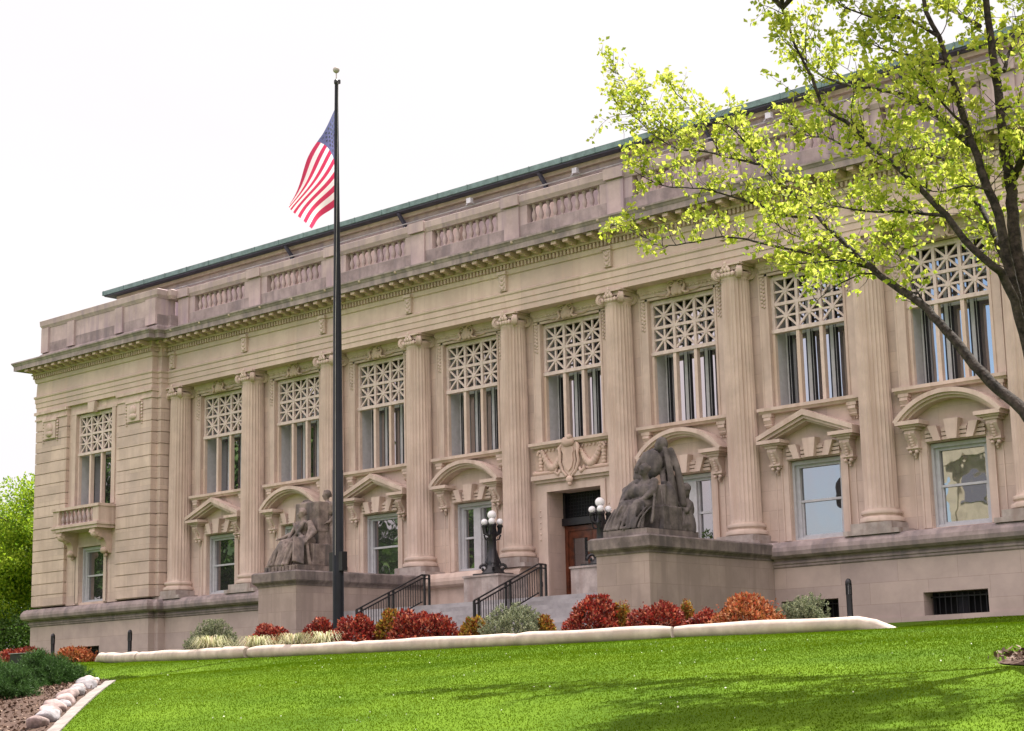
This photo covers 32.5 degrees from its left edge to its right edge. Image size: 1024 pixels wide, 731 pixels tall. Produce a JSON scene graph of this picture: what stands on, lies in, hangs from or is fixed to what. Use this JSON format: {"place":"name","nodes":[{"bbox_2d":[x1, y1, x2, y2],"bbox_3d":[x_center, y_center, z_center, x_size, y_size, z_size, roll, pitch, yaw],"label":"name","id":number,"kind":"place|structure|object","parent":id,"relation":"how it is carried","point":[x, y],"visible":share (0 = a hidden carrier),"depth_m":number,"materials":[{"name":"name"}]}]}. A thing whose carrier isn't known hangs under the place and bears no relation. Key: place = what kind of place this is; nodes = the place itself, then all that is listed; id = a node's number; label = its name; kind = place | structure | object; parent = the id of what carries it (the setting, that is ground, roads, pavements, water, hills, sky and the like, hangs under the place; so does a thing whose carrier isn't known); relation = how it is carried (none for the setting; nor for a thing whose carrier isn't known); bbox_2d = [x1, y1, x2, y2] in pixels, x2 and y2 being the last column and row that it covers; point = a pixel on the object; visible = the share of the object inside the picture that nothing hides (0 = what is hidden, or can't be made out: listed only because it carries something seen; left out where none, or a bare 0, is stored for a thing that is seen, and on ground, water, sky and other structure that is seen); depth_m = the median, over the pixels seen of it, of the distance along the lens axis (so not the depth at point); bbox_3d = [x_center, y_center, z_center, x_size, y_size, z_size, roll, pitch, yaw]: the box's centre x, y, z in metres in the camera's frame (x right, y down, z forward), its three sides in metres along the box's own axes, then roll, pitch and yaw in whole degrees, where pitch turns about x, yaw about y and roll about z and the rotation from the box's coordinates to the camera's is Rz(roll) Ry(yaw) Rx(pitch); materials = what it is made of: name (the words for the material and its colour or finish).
{"place":"outdoors","nodes":[
{"label":"outdoors","id":0,"kind":"place"},
{"bbox_2d":[0,678,108,730],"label":"mulch ground","id":1,"kind":"structure","parent":0,"point":[19,716],"depth_m":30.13,"materials":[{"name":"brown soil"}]},
{"bbox_2d":[0,659,42,699],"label":"juniper bush","id":2,"kind":"object","parent":1,"relation":"on","point":[14,682],"visible":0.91,"depth_m":33.64,"materials":[{"name":"green plant"}]},
{"bbox_2d":[26,715,49,728],"bbox_3d":[-7.250,5.474,26.909,0.320,0.239,0.515,-4,-12,-7],"label":"boulder","id":3,"kind":"object","parent":1,"relation":"on","point":[35,721],"visible":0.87,"depth_m":26.70,"materials":[{"name":"stone"}]},
{"bbox_2d":[35,708,59,721],"bbox_3d":[-7.315,5.542,27.702,0.379,0.280,0.586,-11,-10,2],"label":"boulder","id":4,"kind":"object","parent":1,"relation":"on","point":[52,715],"visible":0.65,"depth_m":27.52,"materials":[{"name":"grey stone"}]},
{"bbox_2d":[39,704,61,714],"bbox_3d":[-7.482,5.615,28.482,0.347,0.268,0.592,7,-6,-6],"label":"boulder","id":5,"kind":"object","parent":1,"relation":"on","point":[49,706],"visible":0.43,"depth_m":28.39,"materials":[{"name":"stone"}]},
{"bbox_2d":[43,699,66,711],"bbox_3d":[-7.615,5.696,29.273,0.404,0.304,0.608,7,-3,-15],"label":"boulder","id":6,"kind":"object","parent":1,"relation":"on","point":[60,704],"visible":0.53,"depth_m":29.14,"materials":[{"name":"stone"}]},
{"bbox_2d":[59,699,71,706],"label":"boulder","id":7,"kind":"object","parent":1,"relation":"on","point":[67,703],"visible":0.39,"depth_m":29.95,"materials":[{"name":"grey stone"}]},
{"bbox_2d":[56,693,75,702],"bbox_3d":[-7.795,5.851,30.693,0.356,0.251,0.505,-3,0,-11],"label":"boulder","id":8,"kind":"object","parent":1,"relation":"on","point":[69,697],"visible":0.52,"depth_m":30.57,"materials":[{"name":"stone"}]},
{"bbox_2d":[55,688,79,698],"bbox_3d":[-7.954,5.933,31.472,0.393,0.278,0.571,-11,-2,7],"label":"boulder","id":9,"kind":"object","parent":1,"relation":"on","point":[74,692],"visible":0.52,"depth_m":31.35,"materials":[{"name":"stone"}]},
{"bbox_2d":[69,685,84,695],"bbox_3d":[-8.015,6.009,32.286,0.347,0.276,0.563,1,-11,-10],"label":"boulder","id":10,"kind":"object","parent":1,"relation":"on","point":[80,688],"visible":0.41,"depth_m":32.17,"materials":[{"name":"grey stone"}]},
{"bbox_2d":[71,683,85,688],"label":"boulder","id":11,"kind":"object","parent":1,"relation":"on","point":[81,684],"visible":0.26,"depth_m":33.70,"materials":[{"name":"stone"}]},
{"bbox_2d":[75,677,96,688],"bbox_3d":[-8.367,6.263,34.579,0.425,0.279,0.546,13,-5,-19],"label":"boulder","id":12,"kind":"object","parent":1,"relation":"on","point":[87,682],"visible":0.62,"depth_m":34.46,"materials":[{"name":"grey stone"}]},
{"bbox_2d":[0,0,1023,640],"label":"sky","id":13,"kind":"structure","parent":0,"point":[140,139],"materials":[{"name":"white"}]},
{"bbox_2d":[11,615,1023,730],"bbox_3d":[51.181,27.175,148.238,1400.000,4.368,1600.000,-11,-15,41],"label":"lawn","id":14,"kind":"structure","parent":0,"point":[872,715],"depth_m":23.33,"materials":[{"name":"plant"}]},
{"bbox_2d":[0,497,30,619],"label":"broadleaf tree","id":15,"kind":"object","parent":14,"relation":"on","point":[8,542],"visible":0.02,"depth_m":94.99,"materials":[{"name":"green plant"}]},
{"bbox_2d":[0,645,37,661],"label":"barberry shrub","id":16,"kind":"object","parent":14,"relation":"on","point":[6,652],"visible":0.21,"depth_m":66.41,"materials":[{"name":"red plant"}]},
{"bbox_2d":[0,471,44,640],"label":"broadleaf tree","id":17,"kind":"object","parent":14,"relation":"on","point":[16,563],"visible":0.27,"depth_m":87.39,"materials":[{"name":"green plant"}]},
{"bbox_2d":[0,601,45,651],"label":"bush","id":18,"kind":"object","parent":14,"relation":"on","point":[14,637],"visible":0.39,"depth_m":85.14,"materials":[{"name":"green plant"}]},
{"bbox_2d":[10,653,35,663],"bbox_3d":[-18.141,10.858,65.223,0.900,0.440,0.680,-11,-15,41],"label":"utility box","id":19,"kind":"object","parent":14,"relation":"on","point":[14,657],"visible":0.46,"depth_m":64.99,"materials":[{"name":"black metal"}]},
{"bbox_2d":[0,659,46,687],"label":"juniper bush","id":20,"kind":"object","parent":14,"relation":"on","point":[18,667],"visible":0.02,"depth_m":37.27,"materials":[{"name":"green plant"}]},
{"bbox_2d":[51,633,54,654],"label":"bollard light","id":21,"kind":"object","parent":14,"relation":"on","point":[52,642],"visible":0.73,"depth_m":71.34,"materials":[{"name":"black metal"}]},
{"bbox_2d":[16,647,99,686],"bbox_3d":[-10.313,6.850,39.218,2.330,1.221,2.196,-11,-15,41],"label":"juniper bush","id":22,"kind":"object","parent":14,"relation":"on","point":[51,669],"visible":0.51,"depth_m":38.78,"materials":[{"name":"green plant"}]},
{"bbox_2d":[57,645,97,661],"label":"barberry shrub","id":23,"kind":"object","parent":14,"relation":"on","point":[84,654],"visible":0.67,"depth_m":63.57,"materials":[{"name":"orange plant"}]},
{"bbox_2d":[47,680,115,730],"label":"edging strip","id":24,"kind":"object","parent":14,"relation":"on","point":[61,723],"visible":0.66,"depth_m":29.59,"materials":[{"name":"beige concrete"}]},
{"bbox_2d":[127,630,131,651],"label":"bollard light","id":25,"kind":"object","parent":14,"relation":"on","point":[129,640],"visible":0.7,"depth_m":67.84,"materials":[{"name":"black metal"}]},
{"bbox_2d":[251,569,422,635],"bbox_3d":[-5.908,8.854,61.343,2.290,3.120,6.290,-11,-15,41],"label":"stair pedestal","id":26,"kind":"object","parent":14,"relation":"on","point":[294,601],"visible":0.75,"depth_m":59.55,"materials":[{"name":"stone"}]},
{"bbox_2d":[264,490,347,572],"bbox_3d":[-7.154,5.697,60.678,1.747,2.894,2.382,-11,-15,41],"label":"seated woman statue","id":27,"kind":"object","parent":26,"relation":"on","point":[310,547],"visible":0.91,"depth_m":60.23,"materials":[{"name":"stone"}]},
{"bbox_2d":[302,592,597,641],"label":"entrance stairs","id":28,"kind":"structure","parent":14,"relation":"on","point":[557,609],"depth_m":54.20,"materials":[{"name":"concrete"}]},
{"bbox_2d":[355,574,430,637],"bbox_3d":[-3.795,7.793,56.469,0.060,2.270,3.300,-11,-15,41],"label":"handrail","id":29,"kind":"object","parent":28,"relation":"on","point":[424,578],"visible":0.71,"depth_m":56.83,"materials":[{"name":"black metal"}]},
{"bbox_2d":[462,573,528,601],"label":"lamp plinth","id":30,"kind":"structure","parent":28,"relation":"on","point":[476,586],"depth_m":59.38,"materials":[{"name":"stone"}]},
{"bbox_2d":[473,510,513,574],"bbox_3d":[-0.667,6.060,60.090,0.983,2.217,0.983,-11,-15,41],"label":"globe lamp","id":31,"kind":"object","parent":30,"relation":"on","point":[493,561],"visible":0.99,"depth_m":59.92,"materials":[{"name":"black metal"}]},
{"bbox_2d":[473,563,547,623],"bbox_3d":[-0.030,7.061,53.107,0.060,2.270,3.300,-11,-15,41],"label":"handrail","id":32,"kind":"object","parent":28,"relation":"on","point":[508,602],"visible":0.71,"depth_m":53.19,"materials":[{"name":"black metal"}]},
{"bbox_2d":[569,564,597,593],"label":"lamp plinth","id":33,"kind":"structure","parent":28,"relation":"on","point":[584,579],"depth_m":56.35,"materials":[{"name":"stone"}]},
{"bbox_2d":[580,497,611,565],"bbox_3d":[2.876,5.371,56.926,0.983,2.217,0.983,-11,-15,41],"label":"globe lamp","id":34,"kind":"object","parent":33,"relation":"on","point":[600,521],"visible":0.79,"depth_m":56.88,"materials":[{"name":"black metal"}]},
{"bbox_2d":[95,616,894,662],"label":"planter curb","id":35,"kind":"structure","parent":14,"relation":"on","point":[777,626],"depth_m":44.63,"materials":[{"name":"concrete"}]},
{"bbox_2d":[11,23,1023,654],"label":"courthouse","id":36,"kind":"structure","parent":14,"relation":"on","point":[535,363],"depth_m":61.42,"materials":[{"name":"stone"}]},
{"bbox_2d":[72,543,110,603],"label":"sash window","id":37,"kind":"structure","parent":36,"relation":"in","point":[92,578],"depth_m":76.97,"materials":[{"name":"glass"}]},
{"bbox_2d":[86,646,98,654],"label":"basement window","id":38,"kind":"structure","parent":36,"relation":"in","point":[93,649],"depth_m":76.11,"materials":[{"name":"black glass"}]},
{"bbox_2d":[77,409,111,505],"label":"tall window","id":39,"kind":"structure","parent":36,"relation":"in","point":[95,434],"depth_m":78.03,"materials":[{"name":"beige glass"}]},
{"bbox_2d":[198,531,238,595],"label":"sash window","id":40,"kind":"structure","parent":36,"relation":"in","point":[224,549],"depth_m":72.93,"materials":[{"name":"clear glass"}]},
{"bbox_2d":[203,389,241,493],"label":"tall window","id":41,"kind":"structure","parent":36,"relation":"in","point":[222,417],"depth_m":73.99,"materials":[{"name":"beige glass"}]},
{"bbox_2d":[273,524,297,550],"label":"sash window","id":42,"kind":"structure","parent":36,"relation":"in","point":[288,529],"depth_m":70.12,"materials":[{"name":"beige glass"}]},
{"bbox_2d":[277,373,318,482],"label":"tall window","id":43,"kind":"structure","parent":36,"relation":"in","point":[298,403],"depth_m":70.83,"materials":[{"name":"beige glass"}]},
{"bbox_2d":[355,510,403,573],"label":"sash window","id":44,"kind":"structure","parent":36,"relation":"in","point":[385,540],"depth_m":66.57,"materials":[{"name":"glass"}]},
{"bbox_2d":[357,355,404,469],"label":"tall window","id":45,"kind":"structure","parent":36,"relation":"in","point":[380,409],"depth_m":67.66,"materials":[{"name":"beige glass"}]},
{"bbox_2d":[446,335,498,456],"bbox_3d":[-1.186,1.159,64.217,2.720,4.180,0.730,-11,-15,41],"label":"tall window","id":46,"kind":"structure","parent":36,"relation":"in","point":[471,393],"depth_m":64.46,"materials":[{"name":"beige glass"}]},
{"bbox_2d":[444,498,503,572],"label":"sash window","id":47,"kind":"structure","parent":36,"relation":"in","point":[473,549],"depth_m":63.44,"materials":[{"name":"wood"}]},
{"bbox_2d":[543,313,602,440],"bbox_3d":[2.357,0.470,61.053,2.720,4.180,0.730,-11,-15,41],"label":"tall window","id":48,"kind":"structure","parent":36,"relation":"in","point":[572,364],"depth_m":61.28,"materials":[{"name":"beige glass"}]},
{"bbox_2d":[562,490,600,593],"bbox_3d":[2.785,6.244,60.275,2.400,3.950,0.430,-11,-15,41],"label":"entrance door","id":49,"kind":"structure","parent":36,"relation":"in","point":[576,520],"depth_m":60.79,"materials":[{"name":"brown wood"}]},
{"bbox_2d":[650,289,718,424],"bbox_3d":[5.900,-0.219,57.889,2.720,4.180,0.730,-11,-15,41],"label":"tall window","id":50,"kind":"structure","parent":36,"relation":"in","point":[684,368],"depth_m":58.10,"materials":[{"name":"beige glass"}]},
{"bbox_2d":[658,468,726,538],"bbox_3d":[5.842,4.688,56.755,2.880,2.560,0.520,-11,-15,41],"label":"sash window","id":51,"kind":"structure","parent":36,"relation":"in","point":[704,493],"depth_m":56.58,"materials":[{"name":"glass"}]},
{"bbox_2d":[702,528,712,538],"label":"potted plant","id":52,"kind":"object","parent":36,"relation":"on","point":[707,534],"visible":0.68,"depth_m":56.16,"materials":[{"name":"green plant"}]},
{"bbox_2d":[770,262,847,405],"bbox_3d":[9.443,-0.907,54.724,2.720,4.180,0.730,-11,-15,41],"label":"tall window","id":53,"kind":"structure","parent":36,"relation":"in","point":[809,348],"depth_m":54.96,"materials":[{"name":"beige glass"}]},
{"bbox_2d":[791,599,838,618],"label":"basement window","id":54,"kind":"structure","parent":36,"relation":"in","point":[833,605],"depth_m":52.44,"materials":[{"name":"black glass"}]},
{"bbox_2d":[775,451,858,541],"bbox_3d":[9.385,3.999,53.591,2.880,2.560,0.520,-11,-15,41],"label":"sash window","id":55,"kind":"structure","parent":36,"relation":"in","point":[821,487],"depth_m":53.79,"materials":[{"name":"glass"}]},
{"bbox_2d":[904,232,994,384],"bbox_3d":[12.986,-1.596,51.560,2.720,4.180,0.730,-11,-15,41],"label":"tall window","id":56,"kind":"structure","parent":36,"relation":"in","point":[958,293],"depth_m":51.72,"materials":[{"name":"beige glass"}]},
{"bbox_2d":[912,432,1007,528],"bbox_3d":[12.928,3.310,50.426,2.880,2.560,0.520,-11,-15,41],"label":"sash window","id":57,"kind":"structure","parent":36,"relation":"in","point":[965,472],"depth_m":50.60,"materials":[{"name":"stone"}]},
{"bbox_2d":[931,590,989,614],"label":"basement window","id":58,"kind":"structure","parent":36,"relation":"in","point":[976,601],"depth_m":49.54,"materials":[{"name":"black metal"}]},
{"bbox_2d":[588,533,775,627],"bbox_3d":[5.135,6.707,51.481,2.230,3.120,6.290,-11,-15,41],"label":"stair pedestal","id":59,"kind":"object","parent":14,"relation":"on","point":[637,570],"visible":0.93,"depth_m":49.94,"materials":[{"name":"stone"}]},
{"bbox_2d":[603,437,698,537],"bbox_3d":[3.977,3.505,50.892,1.683,3.007,2.530,-11,-15,41],"label":"hooded figures statue","id":60,"kind":"object","parent":59,"relation":"on","point":[647,504],"visible":1,"depth_m":50.51,"materials":[{"name":"stone"}]},
{"bbox_2d":[845,578,852,616],"bbox_3d":[8.959,6.268,46.674,0.340,1.230,0.340,-11,-15,41],"label":"bollard light","id":61,"kind":"object","parent":14,"relation":"on","point":[848,587],"visible":0.77,"depth_m":46.63,"materials":[{"name":"black metal"}]},
{"bbox_2d":[1000,651,1023,664],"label":"mulch ring","id":62,"kind":"object","parent":14,"relation":"on","point":[1019,662],"visible":0.5,"depth_m":21.66,"materials":[{"name":"brown wood"}]},
{"bbox_2d":[586,0,1023,421],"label":"young pear tree","id":63,"kind":"object","parent":62,"relation":"on","point":[1009,249],"visible":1,"depth_m":24.90,"materials":[{"name":"green plant"}]},
{"bbox_2d":[988,645,1023,664],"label":"mulch chips","id":64,"kind":"object","parent":62,"relation":"on","point":[1012,655],"visible":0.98,"depth_m":22.16,"materials":[{"name":"brown wood"}]},
{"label":"mulch bed","id":65,"kind":"structure","parent":14,"relation":"on","visible":0},
{"bbox_2d":[182,618,239,649],"bbox_3d":[-9.482,8.630,55.423,1.917,1.314,1.879,-1,-11,-1],"label":"dwarf spruce","id":66,"kind":"object","parent":65,"relation":"on","point":[211,627],"visible":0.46,"depth_m":55.13,"materials":[{"name":"green plant"}]},
{"bbox_2d":[190,634,232,648],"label":"ornamental grass","id":67,"kind":"object","parent":65,"relation":"on","point":[212,642],"depth_m":53.01,"materials":[{"name":"beige plant"}]},
{"bbox_2d":[233,635,278,647],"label":"ornamental grass","id":68,"kind":"object","parent":65,"relation":"on","point":[251,641],"depth_m":51.28,"materials":[{"name":"beige plant"}]},
{"bbox_2d":[245,621,288,646],"bbox_3d":[-7.264,8.334,53.380,1.592,1.148,1.422,-11,-15,41],"label":"barberry shrub","id":69,"kind":"object","parent":65,"relation":"on","point":[262,629],"visible":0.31,"depth_m":53.27,"materials":[{"name":"red plant"}]},
{"bbox_2d":[275,632,312,644],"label":"ornamental grass","id":70,"kind":"object","parent":65,"relation":"on","point":[290,638],"depth_m":50.16,"materials":[{"name":"beige plant"}]},
{"bbox_2d":[301,616,332,643],"bbox_3d":[-5.503,7.920,51.410,1.474,1.213,1.260,-11,-15,41],"label":"barberry shrub","id":71,"kind":"object","parent":65,"relation":"on","point":[322,623],"visible":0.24,"depth_m":51.35,"materials":[{"name":"red plant"}]},
{"bbox_2d":[303,630,343,644],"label":"ornamental grass","id":72,"kind":"object","parent":65,"relation":"on","point":[321,637],"depth_m":49.19,"materials":[{"name":"beige plant"}]},
{"bbox_2d":[329,66,346,629],"bbox_3d":[-5.214,-0.420,52.496,0.560,17.906,0.480,-11,-15,41],"label":"flagpole","id":73,"kind":"object","parent":65,"relation":"on","point":[338,561],"visible":0.93,"depth_m":52.00,"materials":[{"name":"black metal"}]},
{"bbox_2d":[289,112,333,228],"bbox_3d":[-6.023,-6.126,54.104,1.592,3.430,1.416,-7,-12,28],"label":"flag","id":74,"kind":"object","parent":73,"relation":"attached to","point":[312,202],"visible":0.83,"depth_m":54.36,"materials":[{"name":"red fabric"}]},
{"bbox_2d":[330,612,378,641],"bbox_3d":[-4.374,7.569,49.539,1.890,1.200,1.532,-11,-15,41],"label":"barberry shrub","id":75,"kind":"object","parent":65,"relation":"on","point":[358,627],"visible":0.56,"depth_m":49.20,"materials":[{"name":"red plant"}]},
{"bbox_2d":[374,608,398,639],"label":"barberry shrub","id":76,"kind":"object","parent":65,"relation":"on","point":[385,623],"visible":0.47,"depth_m":49.06,"materials":[{"name":"yellow plant"}]},
{"bbox_2d":[386,608,459,639],"bbox_3d":[-2.339,7.162,47.659,2.158,1.251,2.095,-11,-15,41],"label":"barberry shrub","id":77,"kind":"object","parent":65,"relation":"on","point":[423,623],"visible":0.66,"depth_m":47.31,"materials":[{"name":"red plant"}]},
{"bbox_2d":[456,615,488,635],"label":"barberry shrub","id":78,"kind":"object","parent":65,"relation":"on","point":[469,627],"visible":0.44,"depth_m":47.13,"materials":[{"name":"yellow plant"}]},
{"bbox_2d":[477,601,541,634],"bbox_3d":[0.000,6.830,46.371,2.069,1.236,1.663,-11,-15,41],"label":"dwarf spruce","id":79,"kind":"object","parent":65,"relation":"on","point":[507,619],"visible":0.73,"depth_m":46.08,"materials":[{"name":"green plant"}]},
{"bbox_2d":[530,614,556,631],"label":"barberry shrub","id":80,"kind":"object","parent":65,"relation":"on","point":[545,623],"visible":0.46,"depth_m":46.20,"materials":[{"name":"yellow plant"}]},
{"bbox_2d":[559,593,619,630],"bbox_3d":[2.115,6.538,45.341,1.705,1.344,1.869,0,-11,-7],"label":"barberry shrub","id":81,"kind":"object","parent":65,"relation":"on","point":[589,611],"visible":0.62,"depth_m":44.98,"materials":[{"name":"red plant"}]},
{"bbox_2d":[613,600,630,626],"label":"barberry shrub","id":82,"kind":"object","parent":65,"relation":"on","point":[623,609],"visible":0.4,"depth_m":45.23,"materials":[{"name":"yellow plant"}]},
{"bbox_2d":[626,600,686,626],"bbox_3d":[3.710,6.390,44.261,1.819,1.119,1.438,-11,-15,41],"label":"barberry shrub","id":83,"kind":"object","parent":65,"relation":"on","point":[665,613],"visible":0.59,"depth_m":43.98,"materials":[{"name":"red plant"}]},
{"bbox_2d":[680,598,694,623],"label":"barberry shrub","id":84,"kind":"object","parent":65,"relation":"on","point":[687,607],"visible":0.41,"depth_m":44.61,"materials":[{"name":"yellow plant"}]},
{"bbox_2d":[686,606,715,624],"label":"barberry shrub","id":85,"kind":"object","parent":65,"relation":"on","point":[704,615],"visible":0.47,"depth_m":44.02,"materials":[{"name":"red plant"}]},
{"bbox_2d":[704,591,785,623],"bbox_3d":[5.660,6.134,43.264,2.237,1.147,1.925,-11,-15,41],"label":"barberry shrub","id":86,"kind":"object","parent":65,"relation":"on","point":[749,604],"visible":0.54,"depth_m":42.91,"materials":[{"name":"orange plant"}]},
{"bbox_2d":[766,612,785,619],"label":"barberry shrub","id":87,"kind":"object","parent":65,"relation":"on","point":[776,617],"visible":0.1,"depth_m":42.59,"materials":[{"name":"orange plant"}]},
{"bbox_2d":[775,591,830,618],"bbox_3d":[7.061,6.069,43.148,1.625,1.041,1.444,-11,-15,41],"label":"dwarf spruce","id":88,"kind":"object","parent":65,"relation":"on","point":[807,606],"visible":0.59,"depth_m":42.94,"materials":[{"name":"green plant"}]},
{"bbox_2d":[212,635,1020,730],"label":"clover blossoms","id":89,"kind":"object","parent":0,"point":[579,655],"visible":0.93,"depth_m":25.03,"materials":[{"name":"white plant"}]}
]}

